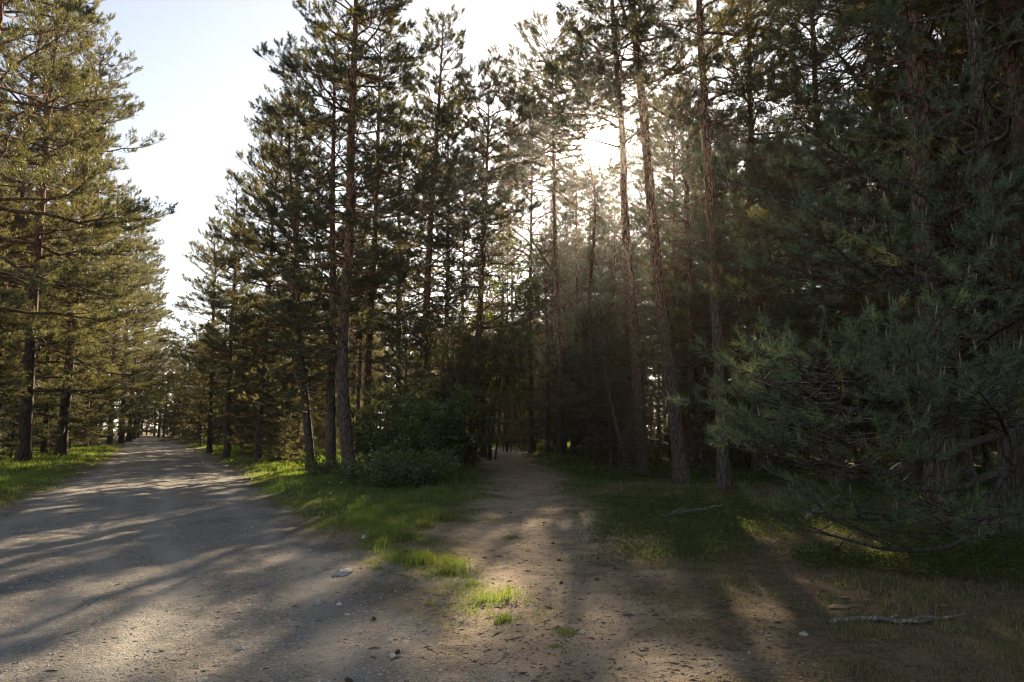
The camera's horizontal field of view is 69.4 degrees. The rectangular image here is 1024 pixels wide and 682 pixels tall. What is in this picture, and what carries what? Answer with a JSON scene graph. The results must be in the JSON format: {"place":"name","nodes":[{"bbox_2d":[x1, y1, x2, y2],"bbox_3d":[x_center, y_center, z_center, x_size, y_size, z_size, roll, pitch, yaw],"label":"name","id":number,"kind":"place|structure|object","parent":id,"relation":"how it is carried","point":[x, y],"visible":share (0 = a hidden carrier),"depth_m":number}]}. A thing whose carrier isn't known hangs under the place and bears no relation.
{"place":"outdoors","nodes":[
{"label":"outdoors","id":0,"kind":"place"},
{"bbox_2d":[0,437,538,681],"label":"road","id":1,"kind":"structure","parent":0,"point":[145,467],"depth_m":7.37},
{"bbox_2d":[0,479,802,681],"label":"gravel pebbles","id":2,"kind":"object","parent":1,"relation":"on","point":[242,648],"visible":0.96,"depth_m":6.11},
{"bbox_2d":[0,0,961,430],"label":"sky","id":3,"kind":"structure","parent":0,"point":[198,80]},
{"bbox_2d":[0,431,1023,681],"bbox_3d":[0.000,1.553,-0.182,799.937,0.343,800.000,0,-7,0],"label":"ground","id":4,"kind":"structure","parent":0,"point":[764,607],"depth_m":7.15},
{"bbox_2d":[0,329,20,459],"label":"bushy pine","id":5,"kind":"object","parent":4,"relation":"on","point":[5,367],"visible":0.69,"depth_m":30.87},
{"bbox_2d":[0,94,31,416],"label":"pine tree","id":6,"kind":"object","parent":4,"relation":"on","point":[8,245],"visible":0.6,"depth_m":31.21},
{"bbox_2d":[0,365,45,458],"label":"bushy pine","id":7,"kind":"object","parent":4,"relation":"on","point":[34,437],"visible":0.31,"depth_m":37.90},
{"bbox_2d":[0,109,72,408],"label":"pine tree","id":8,"kind":"object","parent":4,"relation":"on","point":[24,231],"visible":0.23,"depth_m":37.00},
{"bbox_2d":[7,359,74,453],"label":"bushy pine","id":9,"kind":"object","parent":4,"relation":"on","point":[47,417],"visible":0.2,"depth_m":44.24},
{"bbox_2d":[0,193,91,453],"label":"pine tree","id":10,"kind":"object","parent":4,"relation":"on","point":[45,444],"visible":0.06,"depth_m":44.87},
{"bbox_2d":[6,202,101,435],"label":"pine tree","id":11,"kind":"object","parent":4,"relation":"on","point":[60,355],"visible":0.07,"depth_m":49.25},
{"bbox_2d":[0,443,124,516],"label":"verge grass","id":12,"kind":"structure","parent":4,"relation":"on","point":[29,473],"depth_m":27.41},
{"bbox_2d":[1,53,125,447],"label":"pine tree","id":13,"kind":"object","parent":4,"relation":"on","point":[123,160],"visible":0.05,"depth_m":53.38},
{"bbox_2d":[0,0,141,455],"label":"pine tree","id":14,"kind":"object","parent":4,"relation":"on","point":[79,297],"visible":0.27,"depth_m":41.32},
{"bbox_2d":[0,0,151,461],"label":"pine tree","id":15,"kind":"object","parent":4,"relation":"on","point":[23,451],"visible":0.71,"depth_m":33.86},
{"bbox_2d":[0,23,167,456],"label":"pine tree","id":16,"kind":"object","parent":4,"relation":"on","point":[61,437],"visible":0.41,"depth_m":43.55},
{"bbox_2d":[0,0,178,434],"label":"pine tree","id":17,"kind":"object","parent":4,"relation":"on","point":[72,88],"visible":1,"depth_m":28.39},
{"bbox_2d":[36,137,151,447],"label":"pine tree","id":18,"kind":"object","parent":4,"relation":"on","point":[126,334],"visible":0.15,"depth_m":59.67},
{"bbox_2d":[75,179,167,444],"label":"pine tree","id":19,"kind":"object","parent":4,"relation":"on","point":[146,358],"visible":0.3,"depth_m":67.83},
{"bbox_2d":[84,198,175,443],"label":"pine tree","id":20,"kind":"object","parent":4,"relation":"on","point":[121,438],"visible":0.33,"depth_m":76.91},
{"bbox_2d":[103,264,170,438],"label":"pine tree","id":21,"kind":"object","parent":4,"relation":"on","point":[148,411],"visible":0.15,"depth_m":102.47},
{"bbox_2d":[101,233,185,440],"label":"pine tree","id":22,"kind":"object","parent":4,"relation":"on","point":[131,418],"visible":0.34,"depth_m":88.78},
{"bbox_2d":[152,344,182,436],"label":"pine tree","id":23,"kind":"object","parent":4,"relation":"on","point":[171,404],"visible":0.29,"depth_m":125.70},
{"bbox_2d":[179,367,218,446],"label":"bushy pine","id":24,"kind":"object","parent":4,"relation":"on","point":[194,416],"visible":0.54,"depth_m":57.47},
{"bbox_2d":[155,216,266,453],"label":"pine tree","id":25,"kind":"object","parent":4,"relation":"on","point":[181,306],"visible":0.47,"depth_m":46.31},
{"bbox_2d":[205,367,250,451],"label":"bushy pine","id":26,"kind":"object","parent":4,"relation":"on","point":[222,431],"visible":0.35,"depth_m":47.33},
{"bbox_2d":[188,172,279,457],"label":"pine tree","id":27,"kind":"object","parent":4,"relation":"on","point":[226,450],"visible":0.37,"depth_m":39.77},
{"bbox_2d":[196,114,323,459],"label":"pine tree","id":28,"kind":"object","parent":4,"relation":"on","point":[244,199],"visible":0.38,"depth_m":35.91},
{"bbox_2d":[234,351,290,451],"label":"bushy pine","id":29,"kind":"object","parent":4,"relation":"on","point":[246,426],"visible":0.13,"depth_m":44.43},
{"bbox_2d":[238,375,288,455],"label":"young pine","id":30,"kind":"object","parent":4,"relation":"on","point":[267,427],"visible":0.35,"depth_m":40.79},
{"bbox_2d":[165,84,391,467],"bbox_3d":[-8.871,-2.571,28.663,7.550,15.268,7.148,0,-7,0],"label":"pine tree","id":31,"kind":"object","parent":4,"relation":"on","point":[302,376],"visible":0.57,"depth_m":28.07},
{"bbox_2d":[204,67,358,456],"bbox_3d":[-11.693,-4.535,39.292,8.608,21.672,8.459,0,-8,-14],"label":"pine tree","id":32,"kind":"object","parent":4,"relation":"on","point":[209,326],"visible":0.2,"depth_m":38.61},
{"bbox_2d":[265,359,313,451],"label":"bushy pine","id":33,"kind":"object","parent":4,"relation":"on","point":[272,431],"visible":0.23,"depth_m":39.46},
{"bbox_2d":[271,390,316,461],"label":"bushy pine","id":34,"kind":"object","parent":4,"relation":"on","point":[287,424],"visible":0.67,"depth_m":30.27},
{"bbox_2d":[282,446,339,476],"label":"leafy shrub","id":35,"kind":"object","parent":4,"relation":"on","point":[313,466],"visible":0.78,"depth_m":23.53},
{"bbox_2d":[272,223,364,451],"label":"pine tree","id":36,"kind":"object","parent":4,"relation":"on","point":[318,397],"visible":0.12,"depth_m":41.33},
{"bbox_2d":[248,20,394,468],"bbox_3d":[-7.021,-3.623,27.950,5.983,17.131,6.331,0,-7,0],"label":"pine tree","id":37,"kind":"object","parent":4,"relation":"on","point":[330,409],"visible":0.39,"depth_m":27.00},
{"bbox_2d":[316,177,380,454],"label":"pine tree","id":38,"kind":"object","parent":4,"relation":"on","point":[359,370],"visible":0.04,"depth_m":40.68},
{"bbox_2d":[234,0,465,478],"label":"pine tree","id":39,"kind":"object","parent":4,"relation":"on","point":[356,10],"visible":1,"depth_m":22.07},
{"bbox_2d":[306,221,395,433],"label":"pine tree","id":40,"kind":"object","parent":4,"relation":"on","point":[353,375],"visible":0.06,"depth_m":46.75},
{"bbox_2d":[325,443,401,484],"bbox_3d":[-3.718,3.237,19.295,2.304,1.183,2.551,-3,-7,26],"label":"leafy shrub","id":41,"kind":"object","parent":4,"relation":"on","point":[347,469],"visible":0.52,"depth_m":19.02},
{"bbox_2d":[312,10,462,459],"bbox_3d":[-5.653,-4.991,35.326,7.015,21.604,7.095,0,-7,0],"label":"pine tree","id":42,"kind":"object","parent":4,"relation":"on","point":[370,331],"visible":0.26,"depth_m":34.43},
{"bbox_2d":[358,519,421,542],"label":"grass tuft","id":43,"kind":"object","parent":4,"relation":"on","point":[399,533],"visible":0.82,"depth_m":10.70},
{"bbox_2d":[352,374,434,468],"bbox_3d":[-3.547,2.690,22.961,3.150,3.233,2.936,1,-7,-8],"label":"leafy shrub","id":44,"kind":"object","parent":4,"relation":"on","point":[369,437],"visible":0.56,"depth_m":22.59},
{"bbox_2d":[345,438,442,491],"bbox_3d":[-2.829,2.975,17.689,2.014,1.349,2.790,-2,-7,14],"label":"leafy shrub","id":45,"kind":"object","parent":4,"relation":"on","point":[386,478],"visible":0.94,"depth_m":17.51},
{"bbox_2d":[350,375,441,463],"bbox_3d":[-4.319,2.946,26.257,3.905,3.579,3.893,3,-8,-27],"label":"leafy shrub","id":46,"kind":"object","parent":4,"relation":"on","point":[354,395],"visible":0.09,"depth_m":26.32},
{"bbox_2d":[185,441,613,642],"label":"grass","id":47,"kind":"structure","parent":4,"relation":"on","point":[374,497],"depth_m":14.93},
{"bbox_2d":[352,313,448,461],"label":"bushy pine","id":48,"kind":"object","parent":4,"relation":"on","point":[400,341],"visible":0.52,"depth_m":24.66},
{"bbox_2d":[353,79,455,413],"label":"pine tree","id":49,"kind":"object","parent":4,"relation":"on","point":[381,234],"visible":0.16,"depth_m":39.37},
{"bbox_2d":[366,383,462,470],"bbox_3d":[-2.969,2.742,21.970,2.886,2.833,3.006,2,-7,-15],"label":"leafy shrub","id":50,"kind":"object","parent":4,"relation":"on","point":[413,424],"visible":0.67,"depth_m":21.45},
{"bbox_2d":[375,437,462,487],"bbox_3d":[-2.449,3.114,18.760,2.689,1.380,2.977,-3,-7,27],"label":"leafy shrub","id":51,"kind":"object","parent":4,"relation":"on","point":[434,473],"visible":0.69,"depth_m":18.52},
{"bbox_2d":[350,4,503,438],"bbox_3d":[-3.572,-4.536,30.004,6.607,19.432,7.537,0,-7,0],"label":"pine tree","id":52,"kind":"object","parent":4,"relation":"on","point":[443,109],"visible":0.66,"depth_m":29.91},
{"bbox_2d":[388,378,490,473],"bbox_3d":[-2.671,2.812,23.693,3.435,3.158,3.446,6,-9,-40],"label":"leafy shrub","id":53,"kind":"object","parent":4,"relation":"on","point":[461,398],"visible":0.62,"depth_m":23.41},
{"bbox_2d":[370,83,512,453],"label":"pine tree","id":54,"kind":"object","parent":4,"relation":"on","point":[470,273],"visible":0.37,"depth_m":34.82},
{"bbox_2d":[395,178,518,453],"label":"pine tree","id":55,"kind":"object","parent":4,"relation":"on","point":[488,337],"visible":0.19,"depth_m":38.36},
{"bbox_2d":[408,309,520,467],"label":"bushy pine","id":56,"kind":"object","parent":4,"relation":"on","point":[457,326],"visible":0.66,"depth_m":27.23},
{"bbox_2d":[445,395,507,464],"bbox_3d":[-1.728,3.511,29.086,2.710,2.985,2.908,5,-8,-37],"label":"leafy shrub","id":57,"kind":"object","parent":4,"relation":"on","point":[480,449],"visible":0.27,"depth_m":29.17},
{"bbox_2d":[0,477,960,681],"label":"needle litter","id":58,"kind":"object","parent":4,"relation":"on","point":[717,618],"visible":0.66,"depth_m":6.11},
{"bbox_2d":[412,54,552,466],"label":"pine tree","id":59,"kind":"object","parent":4,"relation":"on","point":[452,280],"visible":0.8,"depth_m":30.03},
{"bbox_2d":[10,479,957,681],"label":"dry leaves","id":60,"kind":"object","parent":4,"relation":"on","point":[836,605],"visible":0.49,"depth_m":6.35},
{"bbox_2d":[433,111,543,456],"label":"pine tree","id":61,"kind":"object","parent":4,"relation":"on","point":[505,243],"visible":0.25,"depth_m":41.63},
{"bbox_2d":[1,312,979,442],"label":"distant woods","id":62,"kind":"object","parent":4,"relation":"on","point":[192,370],"depth_m":101.23},
{"bbox_2d":[436,232,548,460],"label":"leafy tree","id":63,"kind":"object","parent":4,"relation":"on","point":[516,334],"visible":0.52,"depth_m":38.08},
{"bbox_2d":[468,223,537,444],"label":"pine tree","id":64,"kind":"object","parent":4,"relation":"on","point":[502,280],"visible":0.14,"depth_m":64.00},
{"bbox_2d":[479,216,553,443],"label":"pine tree","id":65,"kind":"object","parent":4,"relation":"on","point":[519,257],"visible":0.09,"depth_m":66.14},
{"bbox_2d":[485,321,570,451],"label":"leafy tree","id":66,"kind":"object","parent":4,"relation":"on","point":[512,419],"visible":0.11,"depth_m":49.51},
{"bbox_2d":[466,93,591,452],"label":"pine tree","id":67,"kind":"object","parent":4,"relation":"on","point":[531,447],"visible":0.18,"depth_m":46.93},
{"bbox_2d":[515,198,585,444],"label":"pine tree","id":68,"kind":"object","parent":4,"relation":"on","point":[534,314],"visible":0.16,"depth_m":60.22},
{"bbox_2d":[501,222,600,453],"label":"pine tree","id":69,"kind":"object","parent":4,"relation":"on","point":[548,423],"visible":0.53,"depth_m":41.82},
{"bbox_2d":[475,10,637,454],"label":"pine tree","id":70,"kind":"object","parent":4,"relation":"on","point":[532,133],"visible":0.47,"depth_m":40.48},
{"bbox_2d":[518,194,600,362],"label":"pine tree","id":71,"kind":"object","parent":4,"relation":"on","point":[565,238],"visible":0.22,"depth_m":57.56},
{"bbox_2d":[537,323,590,449],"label":"bushy pine","id":72,"kind":"object","parent":4,"relation":"on","point":[553,428],"visible":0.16,"depth_m":46.30},
{"bbox_2d":[518,205,618,454],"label":"pine tree","id":73,"kind":"object","parent":4,"relation":"on","point":[572,448],"visible":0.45,"depth_m":40.76},
{"bbox_2d":[550,152,603,450],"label":"pine tree","id":74,"kind":"object","parent":4,"relation":"on","point":[576,255],"visible":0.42,"depth_m":45.76},
{"bbox_2d":[560,160,610,321],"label":"pine tree","id":75,"kind":"object","parent":4,"relation":"on","point":[567,249],"visible":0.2,"depth_m":57.52},
{"bbox_2d":[554,90,627,461],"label":"pine tree","id":76,"kind":"object","parent":4,"relation":"on","point":[594,226],"visible":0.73,"depth_m":34.88},
{"bbox_2d":[558,305,631,458],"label":"bushy pine","id":77,"kind":"object","parent":4,"relation":"on","point":[575,432],"visible":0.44,"depth_m":36.14},
{"bbox_2d":[522,0,683,474],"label":"pine tree","id":78,"kind":"object","parent":4,"relation":"on","point":[558,118],"visible":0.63,"depth_m":26.48},
{"bbox_2d":[569,193,642,446],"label":"pine tree","id":79,"kind":"object","parent":4,"relation":"on","point":[604,239],"visible":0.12,"depth_m":56.18},
{"bbox_2d":[570,305,644,467],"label":"bushy pine","id":80,"kind":"object","parent":4,"relation":"on","point":[584,397],"visible":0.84,"depth_m":28.66},
{"bbox_2d":[571,278,643,470],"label":"pine tree","id":81,"kind":"object","parent":4,"relation":"on","point":[604,358],"visible":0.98,"depth_m":26.77},
{"bbox_2d":[556,210,659,455],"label":"pine tree","id":82,"kind":"object","parent":4,"relation":"on","point":[616,270],"visible":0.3,"depth_m":39.88},
{"bbox_2d":[575,146,655,447],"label":"pine tree","id":83,"kind":"object","parent":4,"relation":"on","point":[596,255],"visible":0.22,"depth_m":49.80},
{"bbox_2d":[612,353,662,462],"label":"young pine","id":84,"kind":"object","parent":4,"relation":"on","point":[650,409],"visible":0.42,"depth_m":31.33},
{"bbox_2d":[554,0,737,483],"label":"pine tree","id":85,"kind":"object","parent":4,"relation":"on","point":[680,469],"visible":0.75,"depth_m":21.80},
{"bbox_2d":[606,75,730,456],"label":"pine tree","id":86,"kind":"object","parent":4,"relation":"on","point":[652,322],"visible":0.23,"depth_m":38.84},
{"bbox_2d":[631,99,712,376],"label":"pine tree","id":87,"kind":"object","parent":4,"relation":"on","point":[666,170],"visible":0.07,"depth_m":43.16},
{"bbox_2d":[600,81,774,465],"bbox_3d":[7.244,-2.958,32.558,7.315,16.882,8.141,0,-7,1],"label":"pine tree","id":88,"kind":"object","parent":4,"relation":"on","point":[690,367],"visible":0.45,"depth_m":31.39},
{"bbox_2d":[640,152,743,461],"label":"pine tree","id":89,"kind":"object","parent":4,"relation":"on","point":[672,280],"visible":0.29,"depth_m":34.13},
{"bbox_2d":[684,383,733,473],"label":"young pine","id":90,"kind":"object","parent":4,"relation":"on","point":[701,449],"visible":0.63,"depth_m":24.62},
{"bbox_2d":[626,0,793,492],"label":"pine tree","id":91,"kind":"object","parent":4,"relation":"on","point":[723,476],"visible":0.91,"depth_m":18.56},
{"bbox_2d":[689,366,751,467],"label":"young pine","id":92,"kind":"object","parent":4,"relation":"on","point":[728,395],"visible":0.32,"depth_m":29.79},
{"bbox_2d":[673,131,806,438],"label":"pine tree","id":93,"kind":"object","parent":4,"relation":"on","point":[737,274],"visible":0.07,"depth_m":36.38},
{"bbox_2d":[653,0,835,471],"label":"pine tree","id":94,"kind":"object","parent":4,"relation":"on","point":[756,462],"visible":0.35,"depth_m":27.30},
{"bbox_2d":[701,186,803,461],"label":"pine tree","id":95,"kind":"object","parent":4,"relation":"on","point":[748,456],"visible":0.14,"depth_m":33.03},
{"bbox_2d":[694,0,827,466],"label":"pine tree","id":96,"kind":"object","parent":4,"relation":"on","point":[719,192],"visible":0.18,"depth_m":28.88},
{"bbox_2d":[512,445,1023,585],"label":"ground cover","id":97,"kind":"object","parent":4,"relation":"on","point":[954,558],"visible":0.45,"depth_m":11.13},
{"bbox_2d":[725,108,883,459],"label":"pine tree","id":98,"kind":"object","parent":4,"relation":"on","point":[804,452],"visible":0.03,"depth_m":33.83},
{"bbox_2d":[751,91,881,473],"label":"pine tree","id":99,"kind":"object","parent":4,"relation":"on","point":[852,424],"visible":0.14,"depth_m":25.02},
{"bbox_2d":[763,126,892,460],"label":"pine tree","id":100,"kind":"object","parent":4,"relation":"on","point":[858,429],"visible":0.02,"depth_m":31.54},
{"bbox_2d":[765,80,916,466],"bbox_3d":[12.349,-2.576,27.590,5.533,14.847,5.494,-3,-6,24],"label":"pine tree","id":101,"kind":"object","parent":4,"relation":"on","point":[864,428],"visible":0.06,"depth_m":26.92},
{"bbox_2d":[802,353,880,464],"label":"tree","id":102,"kind":"object","parent":4,"relation":"on","point":[855,449],"visible":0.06,"depth_m":29.29},
{"bbox_2d":[662,0,1023,552],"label":"pine tree","id":103,"kind":"object","parent":4,"relation":"on","point":[995,295],"visible":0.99,"depth_m":8.02},
{"bbox_2d":[716,0,977,482],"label":"pine tree","id":104,"kind":"object","parent":4,"relation":"on","point":[798,310],"visible":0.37,"depth_m":21.95},
{"bbox_2d":[671,0,1023,507],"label":"pine tree","id":105,"kind":"object","parent":4,"relation":"on","point":[933,472],"visible":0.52,"depth_m":15.31},
{"bbox_2d":[772,0,1011,495],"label":"pine tree","id":106,"kind":"object","parent":4,"relation":"on","point":[806,65],"visible":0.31,"depth_m":18.39},
{"bbox_2d":[826,609,964,623],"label":"fallen branch","id":107,"kind":"object","parent":4,"relation":"on","point":[883,619],"visible":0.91,"depth_m":6.00},
{"bbox_2d":[839,82,996,464],"bbox_3d":[16.515,-2.927,30.675,7.286,16.310,6.547,4,-10,-35],"label":"pine tree","id":108,"kind":"object","parent":4,"relation":"on","point":[987,444],"visible":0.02,"depth_m":28.83},
{"bbox_2d":[814,0,1023,483],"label":"pine tree","id":109,"kind":"object","parent":4,"relation":"on","point":[953,429],"visible":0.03,"depth_m":19.87},
{"bbox_2d":[818,1,1023,484],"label":"pine tree","id":110,"kind":"object","parent":4,"relation":"on","point":[1019,437],"visible":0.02,"depth_m":20.39},
{"bbox_2d":[824,1,1023,479],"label":"pine tree","id":111,"kind":"object","parent":4,"relation":"on","point":[964,458],"visible":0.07,"depth_m":22.59},
{"bbox_2d":[828,0,1023,501],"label":"pine tree","id":112,"kind":"object","parent":4,"relation":"on","point":[1011,52],"visible":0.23,"depth_m":16.09},
{"bbox_2d":[869,99,996,457],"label":"pine tree","id":113,"kind":"object","parent":4,"relation":"on","point":[974,449],"visible":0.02,"depth_m":27.13},
{"bbox_2d":[885,1,1023,279],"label":"pine tree","id":114,"kind":"object","parent":4,"relation":"on","point":[954,85],"visible":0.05,"depth_m":19.27},
{"bbox_2d":[931,0,1023,199],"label":"pine tree","id":115,"kind":"object","parent":4,"relation":"on","point":[995,118],"visible":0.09,"depth_m":18.78},
{"bbox_2d":[940,0,1023,352],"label":"pine tree","id":116,"kind":"object","parent":4,"relation":"on","point":[993,40],"visible":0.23,"depth_m":15.21},
{"bbox_2d":[946,0,1023,252],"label":"pine tree","id":117,"kind":"object","parent":4,"relation":"on","point":[995,20],"visible":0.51,"depth_m":12.37},
{"bbox_2d":[403,447,759,681],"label":"path","id":118,"kind":"structure","parent":0,"point":[514,467],"depth_m":7.18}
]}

